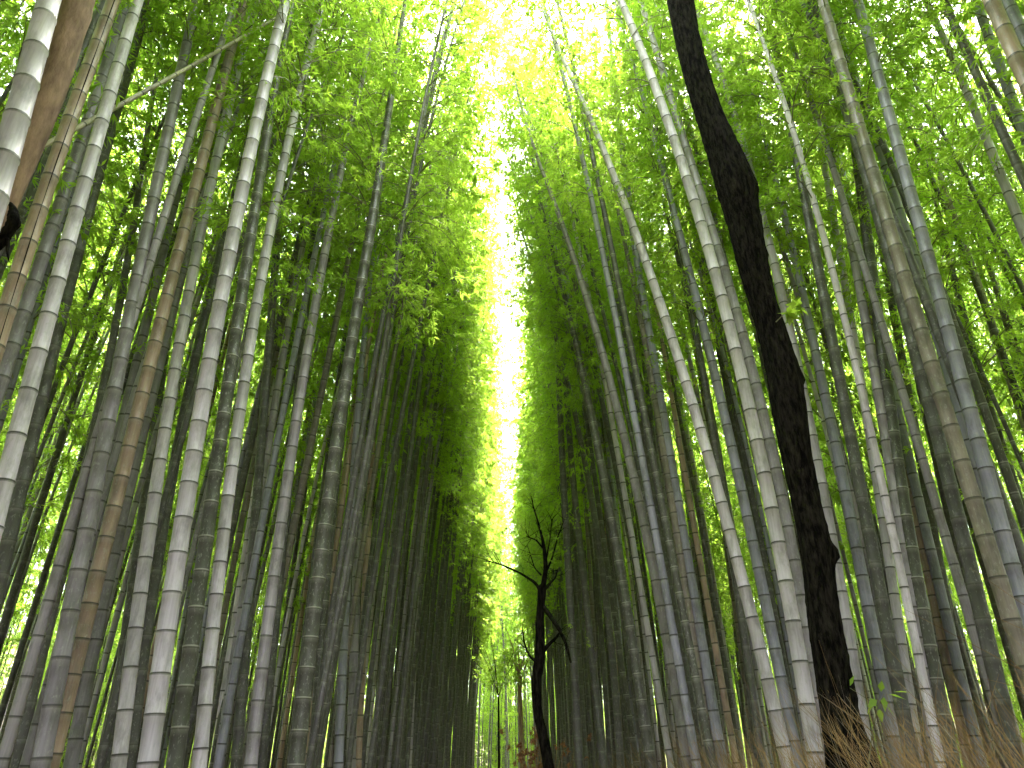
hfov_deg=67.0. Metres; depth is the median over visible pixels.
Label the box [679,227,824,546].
bamboo
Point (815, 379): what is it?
bamboo
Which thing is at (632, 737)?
bamboo
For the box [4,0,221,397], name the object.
bamboo
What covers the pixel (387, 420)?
bamboo
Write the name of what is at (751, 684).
bamboo
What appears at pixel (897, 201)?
bamboo
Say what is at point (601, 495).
bamboo
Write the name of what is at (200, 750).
bamboo
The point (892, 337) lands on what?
bamboo
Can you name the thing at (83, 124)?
lodged culm
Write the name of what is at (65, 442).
bamboo
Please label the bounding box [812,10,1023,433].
bamboo
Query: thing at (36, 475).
bamboo
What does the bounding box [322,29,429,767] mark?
bamboo
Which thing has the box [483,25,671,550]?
bamboo
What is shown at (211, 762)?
bamboo
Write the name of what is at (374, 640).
bamboo
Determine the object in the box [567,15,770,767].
bamboo
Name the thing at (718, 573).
bamboo
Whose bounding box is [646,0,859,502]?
bamboo
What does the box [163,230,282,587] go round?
bamboo
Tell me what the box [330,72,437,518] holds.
bamboo
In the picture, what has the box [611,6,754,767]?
bamboo
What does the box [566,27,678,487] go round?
bamboo
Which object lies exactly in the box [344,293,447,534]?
bamboo
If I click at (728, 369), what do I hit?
bamboo
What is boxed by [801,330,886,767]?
bamboo
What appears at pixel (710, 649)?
bamboo
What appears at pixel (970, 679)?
bamboo
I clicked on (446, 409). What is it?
bamboo
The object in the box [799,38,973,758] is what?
bamboo
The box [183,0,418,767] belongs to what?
bamboo
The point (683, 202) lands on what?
bamboo
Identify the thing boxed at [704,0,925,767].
bamboo
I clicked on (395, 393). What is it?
bamboo
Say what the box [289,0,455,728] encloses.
bamboo
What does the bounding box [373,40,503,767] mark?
bamboo
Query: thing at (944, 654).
bamboo
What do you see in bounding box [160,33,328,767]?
bamboo
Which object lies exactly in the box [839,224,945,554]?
bamboo
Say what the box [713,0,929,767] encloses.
bamboo
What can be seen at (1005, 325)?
bamboo
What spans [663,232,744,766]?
bamboo
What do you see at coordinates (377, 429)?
bamboo
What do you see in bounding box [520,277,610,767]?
bamboo
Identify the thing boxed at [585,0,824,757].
bamboo
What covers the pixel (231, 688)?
bamboo
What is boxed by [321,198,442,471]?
bamboo
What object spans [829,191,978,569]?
bamboo
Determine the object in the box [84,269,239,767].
bamboo
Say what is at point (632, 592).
bamboo
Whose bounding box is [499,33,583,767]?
bamboo
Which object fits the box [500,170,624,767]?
bamboo
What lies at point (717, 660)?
bamboo
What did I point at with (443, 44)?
bamboo
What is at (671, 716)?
bamboo
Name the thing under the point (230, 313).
bamboo
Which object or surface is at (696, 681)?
bamboo
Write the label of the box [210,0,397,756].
bamboo
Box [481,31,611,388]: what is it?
bamboo
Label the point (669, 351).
bamboo
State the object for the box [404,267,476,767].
bamboo
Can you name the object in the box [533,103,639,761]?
bamboo
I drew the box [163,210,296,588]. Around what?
bamboo
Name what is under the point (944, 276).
bamboo
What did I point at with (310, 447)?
bamboo
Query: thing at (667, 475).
bamboo
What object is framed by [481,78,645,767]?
bamboo
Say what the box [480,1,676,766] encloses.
bamboo
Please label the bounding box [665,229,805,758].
bamboo
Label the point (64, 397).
bamboo
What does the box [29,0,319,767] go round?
bamboo
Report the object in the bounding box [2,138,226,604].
bamboo
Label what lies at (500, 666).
bamboo
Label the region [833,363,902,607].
bamboo
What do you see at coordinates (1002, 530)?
bamboo
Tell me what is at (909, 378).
bamboo
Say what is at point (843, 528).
bamboo
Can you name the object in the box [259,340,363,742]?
bamboo
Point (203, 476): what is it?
bamboo
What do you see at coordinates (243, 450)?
bamboo
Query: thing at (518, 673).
pale tree
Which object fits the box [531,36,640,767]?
bamboo
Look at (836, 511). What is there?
bamboo
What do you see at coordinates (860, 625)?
bamboo
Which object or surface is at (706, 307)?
bamboo
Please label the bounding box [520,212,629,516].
bamboo
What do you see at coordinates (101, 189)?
bamboo
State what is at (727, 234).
bamboo
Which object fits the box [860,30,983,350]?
bamboo
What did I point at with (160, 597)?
bamboo
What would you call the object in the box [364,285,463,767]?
bamboo
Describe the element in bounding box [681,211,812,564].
bamboo
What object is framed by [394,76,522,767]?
bamboo
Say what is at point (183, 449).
bamboo
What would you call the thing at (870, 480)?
bamboo
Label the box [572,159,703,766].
bamboo
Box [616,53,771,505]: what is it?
bamboo
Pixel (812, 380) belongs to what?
bamboo
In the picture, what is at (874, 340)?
bamboo
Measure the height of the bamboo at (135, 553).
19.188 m
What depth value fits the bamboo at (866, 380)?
12.08 m
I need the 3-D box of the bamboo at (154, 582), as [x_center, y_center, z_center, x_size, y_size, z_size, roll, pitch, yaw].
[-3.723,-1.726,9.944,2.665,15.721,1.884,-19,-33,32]
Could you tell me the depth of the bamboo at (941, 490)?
10.45 m
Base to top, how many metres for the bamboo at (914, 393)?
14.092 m
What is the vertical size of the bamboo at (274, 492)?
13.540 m
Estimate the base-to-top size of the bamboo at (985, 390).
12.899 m
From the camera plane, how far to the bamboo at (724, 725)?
14.39 m
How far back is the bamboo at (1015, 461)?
15.15 m
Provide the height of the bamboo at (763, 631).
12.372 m
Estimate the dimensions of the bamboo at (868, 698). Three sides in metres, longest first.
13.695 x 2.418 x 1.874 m
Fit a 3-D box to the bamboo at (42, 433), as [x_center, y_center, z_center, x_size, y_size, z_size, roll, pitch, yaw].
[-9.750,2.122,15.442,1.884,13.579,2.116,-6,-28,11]
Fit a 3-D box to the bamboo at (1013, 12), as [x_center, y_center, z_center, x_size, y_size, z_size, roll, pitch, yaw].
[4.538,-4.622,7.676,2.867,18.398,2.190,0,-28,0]
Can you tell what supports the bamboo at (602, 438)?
on the ground
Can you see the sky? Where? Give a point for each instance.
(508, 330)
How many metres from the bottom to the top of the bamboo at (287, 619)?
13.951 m
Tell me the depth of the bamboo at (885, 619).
8.13 m
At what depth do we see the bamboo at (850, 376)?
11.51 m
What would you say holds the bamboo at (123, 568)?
on the ground
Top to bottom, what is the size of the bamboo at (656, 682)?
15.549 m
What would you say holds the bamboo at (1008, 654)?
on the ground
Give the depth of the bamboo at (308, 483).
14.82 m
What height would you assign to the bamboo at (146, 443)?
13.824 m
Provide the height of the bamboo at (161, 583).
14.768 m
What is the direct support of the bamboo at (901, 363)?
on the ground
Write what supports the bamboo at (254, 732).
on the ground
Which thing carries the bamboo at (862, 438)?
on the ground
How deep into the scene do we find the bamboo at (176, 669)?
12.42 m
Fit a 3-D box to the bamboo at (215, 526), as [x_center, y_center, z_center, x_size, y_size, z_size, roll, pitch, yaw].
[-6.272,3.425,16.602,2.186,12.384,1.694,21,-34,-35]
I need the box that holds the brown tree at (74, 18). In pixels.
[0,0,95,261]
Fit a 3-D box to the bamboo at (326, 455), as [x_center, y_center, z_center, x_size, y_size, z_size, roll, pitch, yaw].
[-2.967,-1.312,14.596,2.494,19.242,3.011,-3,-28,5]
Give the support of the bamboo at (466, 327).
on the ground
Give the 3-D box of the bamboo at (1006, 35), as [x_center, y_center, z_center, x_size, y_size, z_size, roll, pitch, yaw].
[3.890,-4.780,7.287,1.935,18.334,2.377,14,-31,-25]
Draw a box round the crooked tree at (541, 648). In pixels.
[469,490,594,767]
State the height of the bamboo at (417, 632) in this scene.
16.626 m
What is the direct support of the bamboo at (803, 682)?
on the ground
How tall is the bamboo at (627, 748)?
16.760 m
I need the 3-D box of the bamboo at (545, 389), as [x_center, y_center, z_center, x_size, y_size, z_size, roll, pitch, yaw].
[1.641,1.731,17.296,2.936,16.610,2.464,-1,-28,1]
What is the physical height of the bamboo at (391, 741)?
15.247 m
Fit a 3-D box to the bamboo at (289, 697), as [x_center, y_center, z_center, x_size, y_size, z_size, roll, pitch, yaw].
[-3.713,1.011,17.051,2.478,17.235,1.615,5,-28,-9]
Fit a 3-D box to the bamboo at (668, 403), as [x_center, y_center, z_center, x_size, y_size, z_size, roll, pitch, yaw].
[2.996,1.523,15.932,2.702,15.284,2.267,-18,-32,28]
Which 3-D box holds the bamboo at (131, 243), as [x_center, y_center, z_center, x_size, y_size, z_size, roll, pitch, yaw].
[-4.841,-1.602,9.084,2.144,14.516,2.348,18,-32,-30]
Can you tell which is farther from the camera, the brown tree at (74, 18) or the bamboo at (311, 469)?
the bamboo at (311, 469)
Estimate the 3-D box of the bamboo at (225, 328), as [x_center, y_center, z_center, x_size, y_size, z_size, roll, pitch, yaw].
[-4.674,-0.834,12.656,2.342,16.333,1.536,-8,-29,15]
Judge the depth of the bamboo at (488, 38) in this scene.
11.70 m
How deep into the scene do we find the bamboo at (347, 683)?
15.07 m
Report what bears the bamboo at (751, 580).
on the ground
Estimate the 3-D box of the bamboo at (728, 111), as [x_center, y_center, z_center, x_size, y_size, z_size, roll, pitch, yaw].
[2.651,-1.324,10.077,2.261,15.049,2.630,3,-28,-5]
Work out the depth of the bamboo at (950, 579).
15.87 m
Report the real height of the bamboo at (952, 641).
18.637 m
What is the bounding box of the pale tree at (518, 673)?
[483,617,543,767]
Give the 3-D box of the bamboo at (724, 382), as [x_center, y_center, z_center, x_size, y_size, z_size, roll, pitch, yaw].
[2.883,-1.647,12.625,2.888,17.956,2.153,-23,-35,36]
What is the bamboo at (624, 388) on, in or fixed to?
on the ground
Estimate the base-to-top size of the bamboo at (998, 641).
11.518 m
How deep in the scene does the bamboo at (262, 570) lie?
13.21 m
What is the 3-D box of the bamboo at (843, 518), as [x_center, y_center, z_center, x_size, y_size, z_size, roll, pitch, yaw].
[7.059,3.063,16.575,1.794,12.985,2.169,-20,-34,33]
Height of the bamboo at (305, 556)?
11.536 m
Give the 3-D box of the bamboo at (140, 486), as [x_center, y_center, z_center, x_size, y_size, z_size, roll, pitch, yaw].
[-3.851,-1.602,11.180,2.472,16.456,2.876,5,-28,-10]
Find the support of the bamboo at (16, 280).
on the ground
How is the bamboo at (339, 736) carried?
on the ground
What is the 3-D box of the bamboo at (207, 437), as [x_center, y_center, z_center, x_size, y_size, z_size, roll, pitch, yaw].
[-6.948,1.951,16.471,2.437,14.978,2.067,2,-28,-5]
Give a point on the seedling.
(873, 702)
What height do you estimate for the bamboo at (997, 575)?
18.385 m
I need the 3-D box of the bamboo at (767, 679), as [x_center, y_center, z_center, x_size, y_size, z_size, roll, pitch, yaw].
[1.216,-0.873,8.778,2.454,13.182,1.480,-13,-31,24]
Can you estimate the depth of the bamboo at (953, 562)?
8.14 m
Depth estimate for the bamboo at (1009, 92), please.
8.22 m
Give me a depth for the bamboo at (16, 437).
5.88 m
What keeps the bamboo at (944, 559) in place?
on the ground
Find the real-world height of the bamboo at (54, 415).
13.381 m
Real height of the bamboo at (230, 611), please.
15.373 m
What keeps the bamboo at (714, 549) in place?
on the ground
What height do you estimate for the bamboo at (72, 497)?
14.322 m
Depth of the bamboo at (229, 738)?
14.69 m
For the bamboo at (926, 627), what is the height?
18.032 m
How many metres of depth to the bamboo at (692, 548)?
17.87 m
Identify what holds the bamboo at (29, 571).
on the ground
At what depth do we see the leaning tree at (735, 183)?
5.80 m
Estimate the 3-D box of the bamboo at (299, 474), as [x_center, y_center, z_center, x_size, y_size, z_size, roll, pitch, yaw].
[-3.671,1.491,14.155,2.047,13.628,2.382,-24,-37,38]
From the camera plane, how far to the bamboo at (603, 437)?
15.64 m
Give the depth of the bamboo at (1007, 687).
16.13 m
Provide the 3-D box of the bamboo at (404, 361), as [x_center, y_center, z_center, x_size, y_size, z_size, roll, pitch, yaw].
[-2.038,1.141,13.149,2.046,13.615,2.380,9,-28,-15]
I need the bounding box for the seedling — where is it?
[850,676,905,767]
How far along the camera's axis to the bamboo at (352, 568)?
13.32 m
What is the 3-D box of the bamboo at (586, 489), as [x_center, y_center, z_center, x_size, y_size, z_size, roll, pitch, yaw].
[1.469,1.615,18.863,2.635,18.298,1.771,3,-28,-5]
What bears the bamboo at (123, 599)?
on the ground
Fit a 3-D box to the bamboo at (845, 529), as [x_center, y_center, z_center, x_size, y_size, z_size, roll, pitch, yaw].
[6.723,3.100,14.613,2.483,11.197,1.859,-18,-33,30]
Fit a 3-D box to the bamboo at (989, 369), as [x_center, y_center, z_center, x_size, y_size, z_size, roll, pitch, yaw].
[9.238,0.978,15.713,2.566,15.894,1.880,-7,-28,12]
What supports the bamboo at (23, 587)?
on the ground
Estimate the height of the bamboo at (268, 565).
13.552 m
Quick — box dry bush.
[499,726,591,767]
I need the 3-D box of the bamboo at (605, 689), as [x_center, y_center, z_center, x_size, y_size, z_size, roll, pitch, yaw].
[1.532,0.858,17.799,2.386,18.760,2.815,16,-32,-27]
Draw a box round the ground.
[0,634,1021,764]
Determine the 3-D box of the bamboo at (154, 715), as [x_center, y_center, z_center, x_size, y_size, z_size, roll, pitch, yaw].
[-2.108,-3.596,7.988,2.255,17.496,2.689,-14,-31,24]
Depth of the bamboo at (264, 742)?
9.50 m
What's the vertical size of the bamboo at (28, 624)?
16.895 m
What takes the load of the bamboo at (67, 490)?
on the ground
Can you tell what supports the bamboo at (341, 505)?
on the ground
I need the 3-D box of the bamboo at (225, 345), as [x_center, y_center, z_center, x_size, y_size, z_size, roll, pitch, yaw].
[-4.378,-0.852,12.158,2.510,16.043,2.235,11,-30,-19]
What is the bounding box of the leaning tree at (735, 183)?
[667,0,881,767]
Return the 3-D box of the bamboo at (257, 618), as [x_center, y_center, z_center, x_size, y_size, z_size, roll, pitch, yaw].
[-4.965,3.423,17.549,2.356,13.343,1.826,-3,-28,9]
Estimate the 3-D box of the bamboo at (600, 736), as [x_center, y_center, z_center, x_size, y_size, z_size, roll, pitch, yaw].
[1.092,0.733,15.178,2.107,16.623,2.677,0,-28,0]
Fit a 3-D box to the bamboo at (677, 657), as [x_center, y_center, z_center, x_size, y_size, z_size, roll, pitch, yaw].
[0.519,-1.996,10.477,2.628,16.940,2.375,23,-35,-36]
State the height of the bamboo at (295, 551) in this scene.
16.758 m
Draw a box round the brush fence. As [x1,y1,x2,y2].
[557,568,1023,767]
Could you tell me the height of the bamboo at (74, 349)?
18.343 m
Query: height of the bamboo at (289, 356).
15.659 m
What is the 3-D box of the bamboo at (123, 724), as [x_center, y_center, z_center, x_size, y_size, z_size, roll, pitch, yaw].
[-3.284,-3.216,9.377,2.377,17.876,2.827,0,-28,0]
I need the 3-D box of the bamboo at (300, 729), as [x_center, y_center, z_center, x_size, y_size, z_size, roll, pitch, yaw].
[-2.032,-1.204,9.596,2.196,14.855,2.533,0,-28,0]
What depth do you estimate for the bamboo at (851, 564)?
14.45 m
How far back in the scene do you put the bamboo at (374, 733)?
13.40 m
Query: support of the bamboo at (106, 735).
on the ground
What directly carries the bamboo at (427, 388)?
on the ground
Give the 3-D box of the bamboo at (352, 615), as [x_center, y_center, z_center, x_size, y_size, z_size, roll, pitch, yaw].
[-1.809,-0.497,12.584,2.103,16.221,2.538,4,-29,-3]
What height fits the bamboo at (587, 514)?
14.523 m
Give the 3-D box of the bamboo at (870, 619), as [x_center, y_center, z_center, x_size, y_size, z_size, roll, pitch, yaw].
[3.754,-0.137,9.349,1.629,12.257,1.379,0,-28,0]
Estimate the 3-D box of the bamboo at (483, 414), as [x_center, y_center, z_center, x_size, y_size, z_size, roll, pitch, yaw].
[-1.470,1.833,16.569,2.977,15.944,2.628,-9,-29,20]
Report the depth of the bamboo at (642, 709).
11.21 m
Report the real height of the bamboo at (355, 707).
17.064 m
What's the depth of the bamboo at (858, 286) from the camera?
8.81 m
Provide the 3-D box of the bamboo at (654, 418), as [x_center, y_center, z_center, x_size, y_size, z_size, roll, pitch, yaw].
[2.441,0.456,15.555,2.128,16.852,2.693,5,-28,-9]
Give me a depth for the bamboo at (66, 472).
17.47 m
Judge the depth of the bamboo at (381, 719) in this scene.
15.36 m
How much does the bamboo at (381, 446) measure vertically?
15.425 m
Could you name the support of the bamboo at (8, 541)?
on the ground
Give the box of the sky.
[0,0,1018,707]
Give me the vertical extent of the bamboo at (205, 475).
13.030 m
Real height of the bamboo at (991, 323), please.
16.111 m
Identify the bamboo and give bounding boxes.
[0,0,61,229]
[0,0,120,363]
[0,0,151,408]
[0,0,237,540]
[0,0,262,614]
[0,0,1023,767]
[0,23,258,727]
[0,34,175,409]
[0,59,240,524]
[0,126,185,553]
[0,148,175,620]
[0,207,161,730]
[0,234,184,653]
[0,250,116,522]
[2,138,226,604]
[2,328,148,652]
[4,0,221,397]
[4,333,117,619]
[5,199,145,533]
[10,0,228,767]
[10,67,207,570]
[13,177,167,441]
[21,288,183,595]
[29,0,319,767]
[40,292,186,599]
[50,0,358,767]
[50,282,197,577]
[52,6,290,436]
[58,155,251,567]
[62,0,317,767]
[63,220,243,579]
[78,151,268,767]
[80,16,312,472]
[81,164,288,767]
[82,4,302,598]
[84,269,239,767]
[88,197,262,712]
[95,0,375,767]
[101,1,344,645]
[102,302,244,642]
[104,10,252,767]
[110,0,335,767]
[116,281,281,644]
[127,7,335,767]
[129,244,261,567]
[131,254,282,604]
[136,0,387,767]
[136,14,334,761]
[141,5,336,721]
[158,199,299,767]
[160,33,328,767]
[161,318,274,740]
[163,129,326,575]
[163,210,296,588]
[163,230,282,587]
[165,0,410,767]
[166,239,295,593]
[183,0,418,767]
[185,0,425,767]
[190,243,340,767]
[191,0,419,767]
[195,10,389,675]
[200,192,359,575]
[207,31,368,764]
[207,255,332,600]
[209,77,422,767]
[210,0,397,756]
[213,0,423,767]
[213,62,355,767]
[213,101,405,700]
[214,2,357,767]
[214,2,394,686]
[224,297,327,767]
[226,2,401,767]
[231,63,424,721]
[232,263,359,612]
[235,341,348,737]
[242,1,413,767]
[243,0,417,767]
[245,340,350,612]
[246,215,360,587]
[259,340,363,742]
[263,441,383,767]
[264,307,382,767]
[267,120,393,767]
[270,158,443,728]
[274,255,360,526]
[274,352,358,607]
[277,340,372,767]
[282,0,447,767]
[285,249,355,522]
[286,2,430,767]
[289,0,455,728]
[304,0,482,767]
[305,0,515,767]
[313,0,521,767]
[317,0,512,767]
[318,135,461,560]
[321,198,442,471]
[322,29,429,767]
[326,12,479,767]
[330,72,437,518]
[330,100,445,740]
[332,168,409,767]
[337,169,403,767]
[339,329,405,515]
[340,150,467,580]
[343,75,501,767]
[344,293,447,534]
[345,0,515,767]
[345,94,472,713]
[349,172,438,613]
[361,122,483,767]
[364,147,470,697]
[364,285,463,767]
[367,5,505,767]
[369,105,507,747]
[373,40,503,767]
[374,88,486,620]
[376,138,483,767]
[378,111,504,767]
[381,214,490,767]
[382,167,511,767]
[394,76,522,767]
[399,192,514,767]
[400,239,488,767]
[401,198,506,767]
[401,268,460,614]
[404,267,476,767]
[405,168,508,767]
[414,179,493,537]
[467,624,529,767]
[470,0,701,767]
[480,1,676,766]
[480,120,657,767]
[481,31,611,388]
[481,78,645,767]
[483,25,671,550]
[484,22,639,767]
[484,44,630,410]
[489,0,824,767]
[496,0,674,767]
[496,55,691,767]
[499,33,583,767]
[500,0,716,767]
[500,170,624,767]
[512,143,656,767]
[512,257,624,697]
[514,122,642,767]
[515,0,794,767]
[515,148,611,767]
[516,122,607,767]
[518,203,621,502]
[519,202,612,766]
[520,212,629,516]
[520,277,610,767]
[526,308,631,763]
[529,195,617,465]
[529,237,658,513]
[530,191,631,767]
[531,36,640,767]
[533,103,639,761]
[536,205,661,767]
[540,0,728,767]
[545,93,677,399]
[546,58,632,767]
[548,258,646,697]
[559,81,706,396]
[560,127,697,713]
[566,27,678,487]
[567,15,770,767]
[571,0,767,767]
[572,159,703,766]
[578,122,683,553]
[579,0,804,767]
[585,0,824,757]
[586,129,711,767]
[587,158,677,767]
[588,124,742,767]
[591,47,808,767]
[598,7,755,529]
[603,162,740,767]
[604,106,726,755]
[605,0,872,745]
[606,183,731,767]
[608,1,792,291]
[609,248,681,767]
[610,2,805,767]
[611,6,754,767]
[612,0,799,349]
[613,273,711,734]
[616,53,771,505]
[621,0,872,742]
[622,137,773,767]
[630,130,757,766]
[632,0,781,400]
[637,143,705,633]
[645,281,733,662]
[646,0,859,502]
[651,0,882,643]
[654,246,757,597]
[659,158,748,398]
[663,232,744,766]
[664,0,920,767]
[664,249,786,621]
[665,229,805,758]
[673,362,777,767]
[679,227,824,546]
[681,32,888,507]
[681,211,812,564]
[683,152,800,383]
[698,145,891,766]
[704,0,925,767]
[705,177,828,451]
[707,0,1005,761]
[710,3,877,688]
[710,364,766,634]
[712,289,839,504]
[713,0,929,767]
[713,56,955,726]
[715,227,852,577]
[717,0,1023,536]
[717,32,904,767]
[721,0,1023,767]
[723,0,997,767]
[730,262,875,569]
[731,60,921,715]
[731,62,877,513]
[736,0,996,542]
[740,0,960,767]
[744,0,1023,690]
[749,1,974,767]
[749,319,886,766]
[752,2,988,767]
[768,0,1023,626]
[771,18,938,767]
[772,43,1021,499]
[773,207,926,765]
[774,1,1023,720]
[776,141,934,525]
[791,294,902,611]
[792,21,1023,534]
[796,75,921,358]
[797,320,902,650]
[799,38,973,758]
[799,324,876,594]
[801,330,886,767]
[809,166,1023,755]
[811,206,918,439]
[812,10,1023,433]
[815,0,1023,247]
[818,2,1023,420]
[820,29,1006,767]
[821,292,958,600]
[821,340,997,763]
[823,172,1023,531]
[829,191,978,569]
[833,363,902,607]
[839,215,1023,746]
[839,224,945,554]
[848,364,996,758]
[851,49,997,461]
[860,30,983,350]
[886,299,1023,525]
[891,336,1023,648]
[897,212,1012,433]
[898,0,1023,145]
[898,73,1023,504]
[899,217,1023,534]
[917,62,1023,396]
[982,0,1023,97]
[1002,0,1023,49]
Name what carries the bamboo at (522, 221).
on the ground
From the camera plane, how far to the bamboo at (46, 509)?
13.01 m
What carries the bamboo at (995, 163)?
on the ground
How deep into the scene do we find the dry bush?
12.67 m
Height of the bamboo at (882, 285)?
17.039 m
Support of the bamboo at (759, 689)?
on the ground
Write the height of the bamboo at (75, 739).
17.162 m
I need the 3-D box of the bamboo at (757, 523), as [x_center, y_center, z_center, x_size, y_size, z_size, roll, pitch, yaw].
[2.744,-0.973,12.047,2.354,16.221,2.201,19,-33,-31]
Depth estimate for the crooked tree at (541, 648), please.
10.61 m
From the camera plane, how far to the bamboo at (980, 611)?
7.15 m
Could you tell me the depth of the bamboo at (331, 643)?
10.56 m
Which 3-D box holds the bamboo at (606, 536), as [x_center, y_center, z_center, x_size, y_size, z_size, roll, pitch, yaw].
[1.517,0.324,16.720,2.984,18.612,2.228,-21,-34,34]
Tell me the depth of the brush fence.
3.97 m
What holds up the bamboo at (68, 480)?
on the ground
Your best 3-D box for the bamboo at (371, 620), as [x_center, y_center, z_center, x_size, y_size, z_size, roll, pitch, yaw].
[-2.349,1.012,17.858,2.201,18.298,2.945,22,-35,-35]
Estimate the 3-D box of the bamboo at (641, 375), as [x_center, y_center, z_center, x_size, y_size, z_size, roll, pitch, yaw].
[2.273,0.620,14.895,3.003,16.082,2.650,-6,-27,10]
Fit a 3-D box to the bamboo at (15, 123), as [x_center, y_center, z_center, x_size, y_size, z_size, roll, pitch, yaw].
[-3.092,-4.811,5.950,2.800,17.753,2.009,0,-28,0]
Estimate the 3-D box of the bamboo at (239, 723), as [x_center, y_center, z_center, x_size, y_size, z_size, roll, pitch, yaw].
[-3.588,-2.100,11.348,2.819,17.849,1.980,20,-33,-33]
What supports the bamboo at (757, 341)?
on the ground
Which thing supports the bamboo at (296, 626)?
on the ground
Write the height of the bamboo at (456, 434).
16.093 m
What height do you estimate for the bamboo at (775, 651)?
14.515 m
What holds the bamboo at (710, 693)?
on the ground
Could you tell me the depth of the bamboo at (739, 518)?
14.89 m
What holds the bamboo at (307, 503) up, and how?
on the ground
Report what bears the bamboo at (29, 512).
on the ground
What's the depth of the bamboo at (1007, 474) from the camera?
8.68 m
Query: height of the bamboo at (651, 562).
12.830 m
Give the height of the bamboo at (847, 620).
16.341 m
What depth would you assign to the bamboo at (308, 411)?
16.32 m
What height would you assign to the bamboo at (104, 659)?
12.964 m
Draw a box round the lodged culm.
[44,0,306,148]
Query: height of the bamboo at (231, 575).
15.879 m
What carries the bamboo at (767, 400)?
on the ground
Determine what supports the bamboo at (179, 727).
on the ground
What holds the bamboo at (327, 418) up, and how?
on the ground
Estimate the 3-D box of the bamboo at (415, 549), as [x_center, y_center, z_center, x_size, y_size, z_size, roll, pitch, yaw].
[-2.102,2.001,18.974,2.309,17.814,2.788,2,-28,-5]
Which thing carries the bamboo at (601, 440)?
on the ground
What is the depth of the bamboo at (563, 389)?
14.44 m
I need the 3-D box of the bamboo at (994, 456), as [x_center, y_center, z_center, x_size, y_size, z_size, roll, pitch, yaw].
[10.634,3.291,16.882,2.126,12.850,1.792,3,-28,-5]
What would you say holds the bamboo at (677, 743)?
on the ground
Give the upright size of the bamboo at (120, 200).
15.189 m
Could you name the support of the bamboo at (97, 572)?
on the ground
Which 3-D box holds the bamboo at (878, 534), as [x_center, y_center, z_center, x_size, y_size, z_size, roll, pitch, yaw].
[4.775,-0.017,11.806,2.322,14.149,1.943,11,-30,-20]
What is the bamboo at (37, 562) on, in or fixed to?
on the ground
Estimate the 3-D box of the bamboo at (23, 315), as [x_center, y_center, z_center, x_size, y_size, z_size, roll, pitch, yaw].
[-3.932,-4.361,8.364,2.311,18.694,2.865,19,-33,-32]
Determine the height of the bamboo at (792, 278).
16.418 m
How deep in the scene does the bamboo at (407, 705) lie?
16.98 m
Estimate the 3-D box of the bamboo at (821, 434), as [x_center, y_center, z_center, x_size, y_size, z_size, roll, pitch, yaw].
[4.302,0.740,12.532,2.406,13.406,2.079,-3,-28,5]
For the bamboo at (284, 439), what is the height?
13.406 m
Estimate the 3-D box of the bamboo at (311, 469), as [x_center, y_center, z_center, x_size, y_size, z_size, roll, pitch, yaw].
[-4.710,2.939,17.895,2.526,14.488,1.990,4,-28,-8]
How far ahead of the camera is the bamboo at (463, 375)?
18.18 m
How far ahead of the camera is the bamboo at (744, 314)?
14.59 m
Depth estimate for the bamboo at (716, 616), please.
12.02 m
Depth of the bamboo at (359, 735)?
12.06 m
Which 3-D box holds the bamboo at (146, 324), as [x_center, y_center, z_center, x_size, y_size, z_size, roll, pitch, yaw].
[-4.546,-3.637,10.680,2.761,19.596,1.804,25,-37,-39]
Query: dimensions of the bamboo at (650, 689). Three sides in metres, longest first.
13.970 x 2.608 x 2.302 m
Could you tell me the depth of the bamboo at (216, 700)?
11.22 m
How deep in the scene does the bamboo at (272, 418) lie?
10.50 m
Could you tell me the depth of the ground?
58.44 m
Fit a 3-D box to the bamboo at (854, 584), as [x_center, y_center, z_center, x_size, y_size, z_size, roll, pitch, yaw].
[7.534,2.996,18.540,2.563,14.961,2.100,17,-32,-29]
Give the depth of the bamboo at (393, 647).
14.72 m
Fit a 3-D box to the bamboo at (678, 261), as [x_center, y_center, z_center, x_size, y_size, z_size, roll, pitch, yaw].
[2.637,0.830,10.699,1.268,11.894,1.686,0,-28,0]

